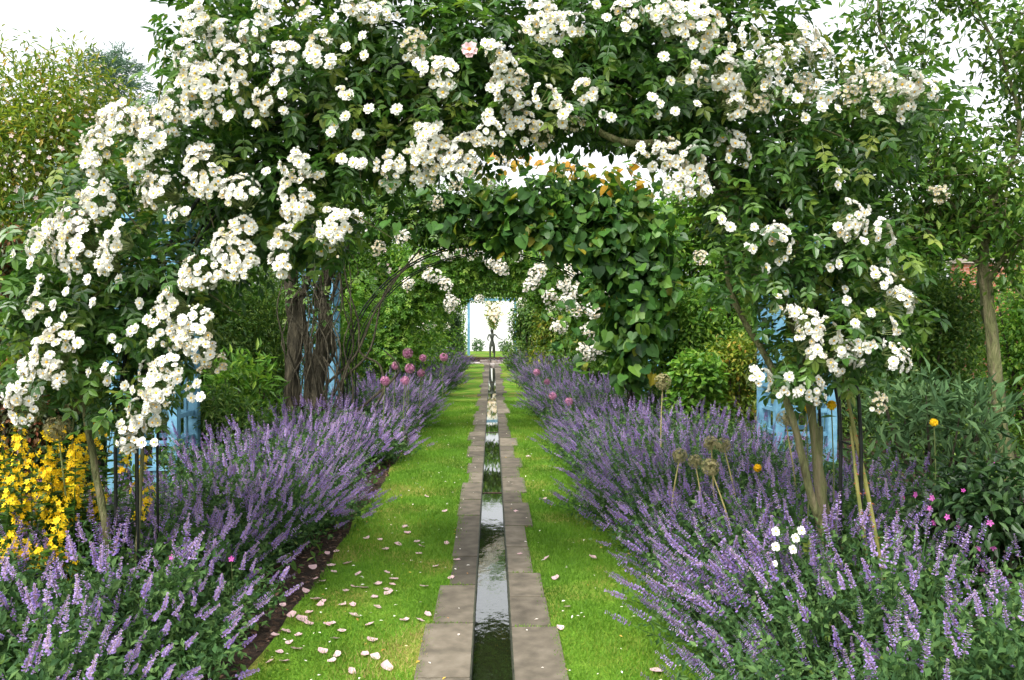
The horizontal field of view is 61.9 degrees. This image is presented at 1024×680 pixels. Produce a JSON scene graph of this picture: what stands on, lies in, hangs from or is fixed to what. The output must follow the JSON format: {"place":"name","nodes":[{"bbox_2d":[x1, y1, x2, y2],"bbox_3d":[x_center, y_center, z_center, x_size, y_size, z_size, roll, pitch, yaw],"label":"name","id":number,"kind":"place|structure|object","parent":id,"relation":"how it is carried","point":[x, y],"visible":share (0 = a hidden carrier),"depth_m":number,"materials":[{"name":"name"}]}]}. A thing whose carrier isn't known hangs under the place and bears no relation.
{"place":"outdoors","nodes":[
{"label":"outdoors","id":0,"kind":"place"},
{"bbox_2d":[0,368,442,679],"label":"flower bed","id":1,"kind":"object","parent":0,"point":[276,622],"depth_m":5.72,"materials":[{"name":"brown soil"}]},
{"bbox_2d":[0,216,58,492],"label":"shrub","id":2,"kind":"object","parent":1,"relation":"on","point":[5,419],"visible":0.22,"depth_m":8.39,"materials":[{"name":"green plant"}]},
{"bbox_2d":[0,523,76,635],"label":"catmint clump","id":3,"kind":"object","parent":1,"relation":"on","point":[4,573],"visible":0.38,"depth_m":4.21,"materials":[{"name":"purple plant"}]},
{"bbox_2d":[0,430,111,583],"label":"loosestrife plant","id":4,"kind":"object","parent":1,"relation":"on","point":[52,501],"visible":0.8,"depth_m":4.83,"materials":[{"name":"yellow plant"}]},
{"bbox_2d":[43,415,72,555],"bbox_3d":[-2.580,1.008,4.860,0.153,1.163,0.156,-1,1,-36],"label":"allium","id":5,"kind":"object","parent":1,"relation":"on","point":[58,428],"visible":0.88,"depth_m":4.85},
{"bbox_2d":[0,266,150,487],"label":"shrub","id":6,"kind":"object","parent":1,"relation":"on","point":[76,428],"visible":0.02,"depth_m":8.79,"materials":[{"name":"green plant"}]},
{"bbox_2d":[0,409,155,595],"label":"loosestrife plant","id":7,"kind":"object","parent":1,"relation":"on","point":[10,490],"visible":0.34,"depth_m":5.14,"materials":[{"name":"yellow plant"}]},
{"bbox_2d":[0,23,183,458],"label":"shrub","id":8,"kind":"object","parent":1,"relation":"on","point":[37,133],"visible":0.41,"depth_m":10.27,"materials":[{"name":"green plant"}]},
{"bbox_2d":[0,566,192,679],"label":"catmint clump","id":9,"kind":"object","parent":1,"relation":"on","point":[34,652],"visible":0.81,"depth_m":3.31,"materials":[{"name":"purple plant"}]},
{"bbox_2d":[0,601,210,679],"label":"catmint clump","id":10,"kind":"object","parent":1,"relation":"on","point":[70,670],"visible":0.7,"depth_m":3.20,"materials":[{"name":"purple plant"}]},
{"bbox_2d":[9,40,211,243],"bbox_3d":[-7.855,-2.246,16.730,3.926,7.200,3.894,0,1,-1],"label":"conifer","id":11,"kind":"object","parent":1,"relation":"on","point":[121,61],"visible":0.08,"depth_m":16.56,"materials":[{"name":"green plant"}]},
{"bbox_2d":[0,490,236,659],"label":"catmint clump","id":12,"kind":"object","parent":1,"relation":"on","point":[174,577],"visible":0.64,"depth_m":4.09,"materials":[{"name":"purple plant"}]},
{"bbox_2d":[0,540,274,679],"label":"catmint clump","id":13,"kind":"object","parent":1,"relation":"on","point":[198,661],"visible":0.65,"depth_m":3.84,"materials":[{"name":"purple plant"}]},
{"bbox_2d":[25,481,271,608],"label":"catmint clump","id":14,"kind":"object","parent":1,"relation":"on","point":[177,531],"visible":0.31,"depth_m":4.95,"materials":[{"name":"purple plant"}]},
{"bbox_2d":[107,213,200,492],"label":"trellis pillar","id":15,"kind":"structure","parent":1,"relation":"on","point":[187,412],"depth_m":8.58,"materials":[{"name":"blue paint"}]},
{"bbox_2d":[62,246,273,446],"bbox_3d":[-5.385,0.067,12.358,3.811,2.916,2.818,0,1,-1],"label":"shrub","id":16,"kind":"object","parent":1,"relation":"on","point":[235,340],"visible":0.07,"depth_m":12.19,"materials":[{"name":"green plant"}]},
{"bbox_2d":[45,504,303,657],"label":"catmint clump","id":17,"kind":"object","parent":1,"relation":"on","point":[205,596],"visible":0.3,"depth_m":4.61,"materials":[{"name":"purple plant"}]},
{"bbox_2d":[84,448,306,562],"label":"catmint clump","id":18,"kind":"object","parent":1,"relation":"on","point":[180,506],"visible":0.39,"depth_m":5.88,"materials":[{"name":"purple plant"}]},
{"bbox_2d":[108,475,318,598],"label":"catmint clump","id":19,"kind":"object","parent":1,"relation":"on","point":[249,549],"visible":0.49,"depth_m":5.39,"materials":[{"name":"purple plant"}]},
{"bbox_2d":[161,381,269,477],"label":"leafy plant","id":20,"kind":"object","parent":1,"relation":"on","point":[214,415],"visible":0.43,"depth_m":9.21,"materials":[{"name":"green plant"}]},
{"bbox_2d":[144,421,292,489],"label":"catmint clump","id":21,"kind":"object","parent":1,"relation":"on","point":[177,462],"visible":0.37,"depth_m":8.21,"materials":[{"name":"purple plant"}]},
{"bbox_2d":[144,431,333,532],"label":"catmint clump","id":22,"kind":"object","parent":1,"relation":"on","point":[193,468],"visible":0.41,"depth_m":6.51,"materials":[{"name":"purple plant"}]},
{"bbox_2d":[163,264,328,427],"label":"shrub","id":23,"kind":"object","parent":1,"relation":"on","point":[263,312],"visible":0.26,"depth_m":13.02,"materials":[{"name":"green plant"}]},
{"bbox_2d":[200,338,291,451],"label":"leafy plant","id":24,"kind":"object","parent":1,"relation":"on","point":[238,376],"visible":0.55,"depth_m":10.44,"materials":[{"name":"green plant"}]},
{"bbox_2d":[164,454,348,571],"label":"catmint clump","id":25,"kind":"object","parent":1,"relation":"on","point":[306,529],"visible":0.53,"depth_m":6.11,"materials":[{"name":"purple plant"}]},
{"bbox_2d":[183,420,341,497],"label":"catmint clump","id":26,"kind":"object","parent":1,"relation":"on","point":[241,450],"visible":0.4,"depth_m":7.63,"materials":[{"name":"purple plant"}]},
{"bbox_2d":[202,408,354,471],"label":"catmint clump","id":27,"kind":"object","parent":1,"relation":"on","point":[234,425],"visible":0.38,"depth_m":8.41,"materials":[{"name":"purple plant"}]},
{"bbox_2d":[186,164,384,398],"bbox_3d":[-5.228,-1.360,18.847,4.859,5.577,3.459,0,1,-1],"label":"shrub","id":28,"kind":"object","parent":1,"relation":"on","point":[348,309],"visible":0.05,"depth_m":18.62,"materials":[{"name":"green plant"}]},
{"bbox_2d":[225,431,401,543],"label":"catmint clump","id":29,"kind":"object","parent":1,"relation":"on","point":[345,512],"visible":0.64,"depth_m":6.82,"materials":[{"name":"purple plant"}]},
{"bbox_2d":[238,431,388,506],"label":"catmint clump","id":30,"kind":"object","parent":1,"relation":"on","point":[344,462],"visible":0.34,"depth_m":7.74,"materials":[{"name":"purple plant"}]},
{"bbox_2d":[255,400,378,461],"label":"catmint clump","id":31,"kind":"object","parent":1,"relation":"on","point":[320,432],"visible":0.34,"depth_m":9.64,"materials":[{"name":"purple plant"}]},
{"bbox_2d":[251,419,383,483],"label":"catmint clump","id":32,"kind":"object","parent":1,"relation":"on","point":[349,456],"visible":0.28,"depth_m":8.59,"materials":[{"name":"purple plant"}]},
{"bbox_2d":[259,392,378,438],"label":"catmint clump","id":33,"kind":"object","parent":1,"relation":"on","point":[306,415],"visible":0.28,"depth_m":10.80,"materials":[{"name":"purple plant"}]},
{"bbox_2d":[299,268,339,399],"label":"trellis pillar","id":34,"kind":"structure","parent":1,"relation":"on","point":[332,365],"depth_m":17.02,"materials":[{"name":"blue paint"}]},
{"bbox_2d":[271,408,392,475],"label":"catmint clump","id":35,"kind":"object","parent":1,"relation":"on","point":[342,437],"visible":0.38,"depth_m":9.44,"materials":[{"name":"purple plant"}]},
{"bbox_2d":[324,395,425,447],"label":"catmint clump","id":36,"kind":"object","parent":1,"relation":"on","point":[394,416],"visible":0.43,"depth_m":11.27,"materials":[{"name":"purple plant"}]},
{"bbox_2d":[317,395,436,467],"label":"catmint clump","id":37,"kind":"object","parent":1,"relation":"on","point":[391,450],"visible":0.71,"depth_m":10.16,"materials":[{"name":"purple plant"}]},
{"bbox_2d":[315,230,449,394],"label":"shrub","id":38,"kind":"object","parent":1,"relation":"on","point":[393,263],"visible":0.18,"depth_m":20.46,"materials":[{"name":"green plant"}]},
{"bbox_2d":[353,387,432,440],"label":"catmint clump","id":39,"kind":"object","parent":1,"relation":"on","point":[409,413],"visible":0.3,"depth_m":12.40,"materials":[{"name":"purple plant"}]},
{"bbox_2d":[360,384,446,427],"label":"catmint clump","id":40,"kind":"object","parent":1,"relation":"on","point":[425,410],"visible":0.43,"depth_m":13.58,"materials":[{"name":"purple plant"}]},
{"bbox_2d":[391,300,463,367],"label":"shrub","id":41,"kind":"object","parent":1,"relation":"on","point":[447,316],"visible":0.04,"depth_m":26.82,"materials":[{"name":"green plant"}]},
{"bbox_2d":[113,52,862,602],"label":"metal arch","id":42,"kind":"structure","parent":1,"relation":"on","point":[837,396],"depth_m":4.78,"materials":[{"name":"black metal"}]},
{"bbox_2d":[0,0,631,580],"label":"climbing rose","id":43,"kind":"object","parent":42,"relation":"attached to","point":[416,130],"visible":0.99,"depth_m":4.41,"materials":[{"name":"white plant"}]},
{"bbox_2d":[487,0,981,594],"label":"climbing rose","id":44,"kind":"object","parent":42,"relation":"attached to","point":[715,76],"visible":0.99,"depth_m":4.52,"materials":[{"name":"green plant"}]},
{"bbox_2d":[401,267,578,363],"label":"climbing plant","id":45,"kind":"object","parent":1,"relation":"on","point":[492,287],"visible":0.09,"depth_m":24.44,"materials":[{"name":"green plant"}]},
{"bbox_2d":[343,241,638,414],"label":"metal arch","id":46,"kind":"structure","parent":1,"relation":"on","point":[435,252],"depth_m":12.03,"materials":[{"name":"black metal"}]},
{"bbox_2d":[269,144,571,418],"bbox_3d":[-1.466,-0.769,12.157,4.684,3.908,1.452,0,1,-1],"label":"climbing rose","id":47,"kind":"object","parent":46,"relation":"attached to","point":[319,358],"visible":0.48,"depth_m":11.82,"materials":[{"name":"green plant"}]},
{"bbox_2d":[362,145,687,417],"bbox_3d":[0.178,-0.646,11.848,4.518,4.223,1.367,0,1,-1],"label":"climbing vine","id":48,"kind":"object","parent":46,"relation":"attached to","point":[615,240],"visible":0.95,"depth_m":11.63,"materials":[{"name":"green plant"}]},
{"bbox_2d":[393,269,590,379],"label":"metal arch","id":49,"kind":"structure","parent":1,"relation":"on","point":[474,278],"depth_m":17.97,"materials":[{"name":"black metal"}]},
{"bbox_2d":[340,224,612,388],"bbox_3d":[-0.439,-0.668,18.132,6.518,4.036,1.617,0,1,-1],"label":"climbing rose","id":50,"kind":"object","parent":49,"relation":"attached to","point":[415,287],"visible":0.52,"depth_m":17.78,"materials":[{"name":"green plant"}]},
{"bbox_2d":[202,407,820,679],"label":"bark chippings","id":51,"kind":"object","parent":1,"relation":"on","point":[271,630],"visible":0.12,"depth_m":5.76,"materials":[{"name":"wood"}]},
{"bbox_2d":[414,363,489,679],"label":"paving","id":52,"kind":"structure","parent":0,"point":[447,650],"depth_m":5.16,"materials":[{"name":"stone"}]},
{"bbox_2d":[242,364,726,679],"bbox_3d":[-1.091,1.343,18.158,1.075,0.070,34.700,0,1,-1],"label":"lawn","id":53,"kind":"structure","parent":0,"point":[471,388],"depth_m":5.43,"materials":[{"name":"plant"}]},
{"bbox_2d":[469,363,514,679],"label":"rill channel","id":54,"kind":"object","parent":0,"point":[472,648],"visible":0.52,"depth_m":5.62,"materials":[{"name":"stone"}]},
{"bbox_2d":[472,364,512,679],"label":"water","id":55,"kind":"structure","parent":54,"relation":"in","point":[492,659],"depth_m":5.65,"materials":[{"name":"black liquid"}]},
{"bbox_2d":[0,0,1023,323],"label":"sky","id":56,"kind":"structure","parent":0,"point":[104,20],"materials":[{"name":"white"}]},
{"bbox_2d":[495,363,568,679],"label":"paving","id":57,"kind":"structure","parent":0,"point":[534,652],"depth_m":5.25,"materials":[{"name":"stone"}]},
{"bbox_2d":[498,364,717,679],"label":"lawn","id":58,"kind":"structure","parent":0,"point":[511,389],"depth_m":5.39,"materials":[{"name":"plant"}]},
{"bbox_2d":[648,398,1023,679],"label":"flower bed","id":59,"kind":"object","parent":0,"point":[868,471],"visible":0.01,"depth_m":10.38,"materials":[{"name":"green plant"}]},
{"bbox_2d":[433,285,541,352],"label":"climbing plant","id":60,"kind":"object","parent":59,"relation":"on","point":[480,299],"visible":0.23,"depth_m":30.86,"materials":[{"name":"green plant"}]},
{"bbox_2d":[0,363,1023,679],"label":"undergrowth","id":61,"kind":"object","parent":59,"relation":"on","point":[256,627],"visible":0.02,"depth_m":5.67,"materials":[{"name":"green plant"}]},
{"bbox_2d":[501,299,549,370],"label":"shrub","id":62,"kind":"object","parent":59,"relation":"on","point":[521,330],"visible":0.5,"depth_m":29.81,"materials":[{"name":"green plant"}]},
{"bbox_2d":[525,302,576,370],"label":"shrub","id":63,"kind":"object","parent":59,"relation":"on","point":[546,333],"visible":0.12,"depth_m":24.78,"materials":[{"name":"green plant"}]},
{"bbox_2d":[510,371,601,417],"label":"catmint clump","id":64,"kind":"object","parent":59,"relation":"on","point":[558,390],"visible":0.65,"depth_m":15.02,"materials":[{"name":"purple plant"}]},
{"bbox_2d":[526,383,608,426],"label":"catmint clump","id":65,"kind":"object","parent":59,"relation":"on","point":[549,401],"visible":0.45,"depth_m":13.79,"materials":[{"name":"purple plant"}]},
{"bbox_2d":[534,388,627,432],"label":"catmint clump","id":66,"kind":"object","parent":59,"relation":"on","point":[555,413],"visible":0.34,"depth_m":12.58,"materials":[{"name":"purple plant"}]},
{"bbox_2d":[535,396,639,442],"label":"catmint clump","id":67,"kind":"object","parent":59,"relation":"on","point":[578,413],"visible":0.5,"depth_m":11.46,"materials":[{"name":"purple plant"}]},
{"bbox_2d":[531,394,647,456],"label":"catmint clump","id":68,"kind":"object","parent":59,"relation":"on","point":[569,428],"visible":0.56,"depth_m":10.54,"materials":[{"name":"purple plant"}]},
{"bbox_2d":[538,407,669,473],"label":"catmint clump","id":69,"kind":"object","parent":59,"relation":"on","point":[572,440],"visible":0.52,"depth_m":9.50,"materials":[{"name":"purple plant"}]},
{"bbox_2d":[558,418,696,486],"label":"catmint clump","id":70,"kind":"object","parent":59,"relation":"on","point":[600,449],"visible":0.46,"depth_m":8.68,"materials":[{"name":"purple plant"}]},
{"bbox_2d":[539,432,720,528],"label":"catmint clump","id":71,"kind":"object","parent":59,"relation":"on","point":[589,492],"visible":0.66,"depth_m":7.03,"materials":[{"name":"purple plant"}]},
{"bbox_2d":[565,429,707,502],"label":"catmint clump","id":72,"kind":"object","parent":59,"relation":"on","point":[621,466],"visible":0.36,"depth_m":7.80,"materials":[{"name":"purple plant"}]},
{"bbox_2d":[594,391,718,441],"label":"catmint clump","id":73,"kind":"object","parent":59,"relation":"on","point":[672,416],"visible":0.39,"depth_m":10.93,"materials":[{"name":"purple plant"}]},
{"bbox_2d":[614,396,729,452],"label":"catmint clump","id":74,"kind":"object","parent":59,"relation":"on","point":[644,427],"visible":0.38,"depth_m":9.90,"materials":[{"name":"purple plant"}]},
{"bbox_2d":[574,452,774,556],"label":"catmint clump","id":75,"kind":"object","parent":59,"relation":"on","point":[625,501],"visible":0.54,"depth_m":6.25,"materials":[{"name":"purple plant"}]},
{"bbox_2d":[621,274,745,423],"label":"shrub","id":76,"kind":"object","parent":59,"relation":"on","point":[692,330],"visible":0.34,"depth_m":12.30,"materials":[{"name":"green plant"}]},
{"bbox_2d":[591,475,788,589],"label":"catmint clump","id":77,"kind":"object","parent":59,"relation":"on","point":[682,522],"visible":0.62,"depth_m":5.54,"materials":[{"name":"purple plant"}]},
{"bbox_2d":[659,346,737,429],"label":"shrub","id":78,"kind":"object","parent":59,"relation":"on","point":[699,377],"visible":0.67,"depth_m":11.14,"materials":[{"name":"green plant"}]},
{"bbox_2d":[627,406,772,480],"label":"catmint clump","id":79,"kind":"object","parent":59,"relation":"on","point":[716,433],"visible":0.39,"depth_m":8.88,"materials":[{"name":"purple plant"}]},
{"bbox_2d":[651,399,756,447],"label":"catmint clump","id":80,"kind":"object","parent":59,"relation":"on","point":[731,422],"visible":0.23,"depth_m":10.52,"materials":[{"name":"purple plant"}]},
{"bbox_2d":[645,169,772,416],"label":"shrub","id":81,"kind":"object","parent":59,"relation":"on","point":[690,247],"visible":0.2,"depth_m":13.01,"materials":[{"name":"green plant"}]},
{"bbox_2d":[650,421,798,508],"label":"catmint clump","id":82,"kind":"object","parent":59,"relation":"on","point":[696,443],"visible":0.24,"depth_m":7.62,"materials":[{"name":"purple plant"}]},
{"bbox_2d":[604,478,860,637],"bbox_3d":[1.176,1.220,4.899,1.436,0.814,1.161,0,1,-6],"label":"catmint clump","id":83,"kind":"object","parent":59,"relation":"on","point":[701,562],"visible":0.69,"depth_m":4.79,"materials":[{"name":"purple plant"}]},
{"bbox_2d":[701,329,772,442],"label":"shrub","id":84,"kind":"object","parent":59,"relation":"on","point":[738,362],"visible":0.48,"depth_m":11.53,"materials":[{"name":"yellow plant"}]},
{"bbox_2d":[658,427,845,530],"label":"catmint clump","id":85,"kind":"object","parent":59,"relation":"on","point":[742,477],"visible":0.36,"depth_m":6.94,"materials":[{"name":"purple plant"}]},
{"bbox_2d":[693,409,831,472],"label":"catmint clump","id":86,"kind":"object","parent":59,"relation":"on","point":[755,432],"visible":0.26,"depth_m":9.08,"materials":[{"name":"purple plant"}]},
{"bbox_2d":[605,513,922,679],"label":"catmint clump","id":87,"kind":"object","parent":59,"relation":"on","point":[779,617],"visible":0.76,"depth_m":4.02,"materials":[{"name":"purple plant"}]},
{"bbox_2d":[718,431,863,493],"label":"catmint clump","id":88,"kind":"object","parent":59,"relation":"on","point":[827,473],"visible":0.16,"depth_m":7.70,"materials":[{"name":"purple plant"}]},
{"bbox_2d":[751,515,841,604],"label":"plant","id":89,"kind":"object","parent":59,"relation":"on","point":[777,531],"visible":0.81,"depth_m":4.35,"materials":[{"name":"white plant"}]},
{"bbox_2d":[757,229,836,467],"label":"trellis pillar","id":90,"kind":"structure","parent":59,"relation":"on","point":[775,408],"depth_m":9.13,"materials":[{"name":"blue paint"}]},
{"bbox_2d":[694,455,899,571],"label":"catmint clump","id":91,"kind":"object","parent":59,"relation":"on","point":[779,494],"visible":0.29,"depth_m":5.95,"materials":[{"name":"purple plant"}]},
{"bbox_2d":[640,588,983,679],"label":"catmint clump","id":92,"kind":"object","parent":59,"relation":"on","point":[750,666],"visible":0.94,"depth_m":3.45,"materials":[{"name":"purple plant"}]},
{"bbox_2d":[704,462,957,608],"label":"catmint clump","id":93,"kind":"object","parent":59,"relation":"on","point":[799,518],"visible":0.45,"depth_m":5.15,"materials":[{"name":"purple plant"}]},
{"bbox_2d":[745,441,918,516],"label":"catmint clump","id":94,"kind":"object","parent":59,"relation":"on","point":[879,480],"visible":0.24,"depth_m":6.64,"materials":[{"name":"purple plant"}]},
{"bbox_2d":[666,244,1023,438],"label":"hedge","id":95,"kind":"object","parent":59,"relation":"on","point":[975,278],"depth_m":13.73,"materials":[{"name":"green plant"}]},
{"bbox_2d":[751,201,965,438],"bbox_3d":[5.283,-0.333,13.131,3.676,3.696,2.647,0,1,-1],"label":"shrub","id":96,"kind":"object","parent":59,"relation":"on","point":[845,419],"depth_m":12.79,"materials":[{"name":"green plant"}]},
{"bbox_2d":[708,489,1014,676],"bbox_3d":[1.725,1.219,4.382,1.322,0.847,1.296,-1,2,-45],"label":"catmint clump","id":97,"kind":"object","parent":59,"relation":"on","point":[854,585],"visible":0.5,"depth_m":4.25,"materials":[{"name":"purple plant"}]},
{"bbox_2d":[804,451,966,567],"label":"catmint clump","id":98,"kind":"object","parent":59,"relation":"on","point":[890,497],"visible":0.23,"depth_m":6.13,"materials":[{"name":"purple plant"}]},
{"bbox_2d":[791,0,1023,485],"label":"slim tree","id":99,"kind":"object","parent":59,"relation":"on","point":[953,171],"visible":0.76,"depth_m":8.55,"materials":[{"name":"green plant"}]},
{"bbox_2d":[842,256,997,470],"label":"shrub","id":100,"kind":"object","parent":59,"relation":"on","point":[945,350],"visible":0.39,"depth_m":9.65,"materials":[{"name":"green plant"}]},
{"bbox_2d":[821,356,1023,522],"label":"shrub","id":101,"kind":"object","parent":59,"relation":"on","point":[942,405],"visible":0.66,"depth_m":6.98,"materials":[{"name":"green plant"}]},
{"bbox_2d":[853,549,1023,679],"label":"catmint clump","id":102,"kind":"object","parent":59,"relation":"on","point":[998,650],"visible":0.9,"depth_m":3.42,"materials":[{"name":"purple plant"}]},
{"bbox_2d":[896,442,1023,614],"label":"geranium plant","id":103,"kind":"object","parent":59,"relation":"on","point":[974,498],"visible":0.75,"depth_m":4.96,"materials":[{"name":"green plant"}]},
{"bbox_2d":[941,534,1023,679],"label":"catmint clump","id":104,"kind":"object","parent":59,"relation":"on","point":[1004,582],"visible":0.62,"depth_m":3.95,"materials":[{"name":"purple plant"}]},
{"bbox_2d":[964,261,1023,449],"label":"shrub","id":105,"kind":"object","parent":59,"relation":"on","point":[1012,352],"visible":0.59,"depth_m":11.48,"materials":[{"name":"green plant"}]},
{"label":"ground","id":106,"kind":"structure","parent":0,"visible":0},
{"bbox_2d":[457,297,518,350],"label":"garden wall","id":107,"kind":"structure","parent":106,"relation":"on","point":[479,327],"depth_m":46.98,"materials":[{"name":"paint"}]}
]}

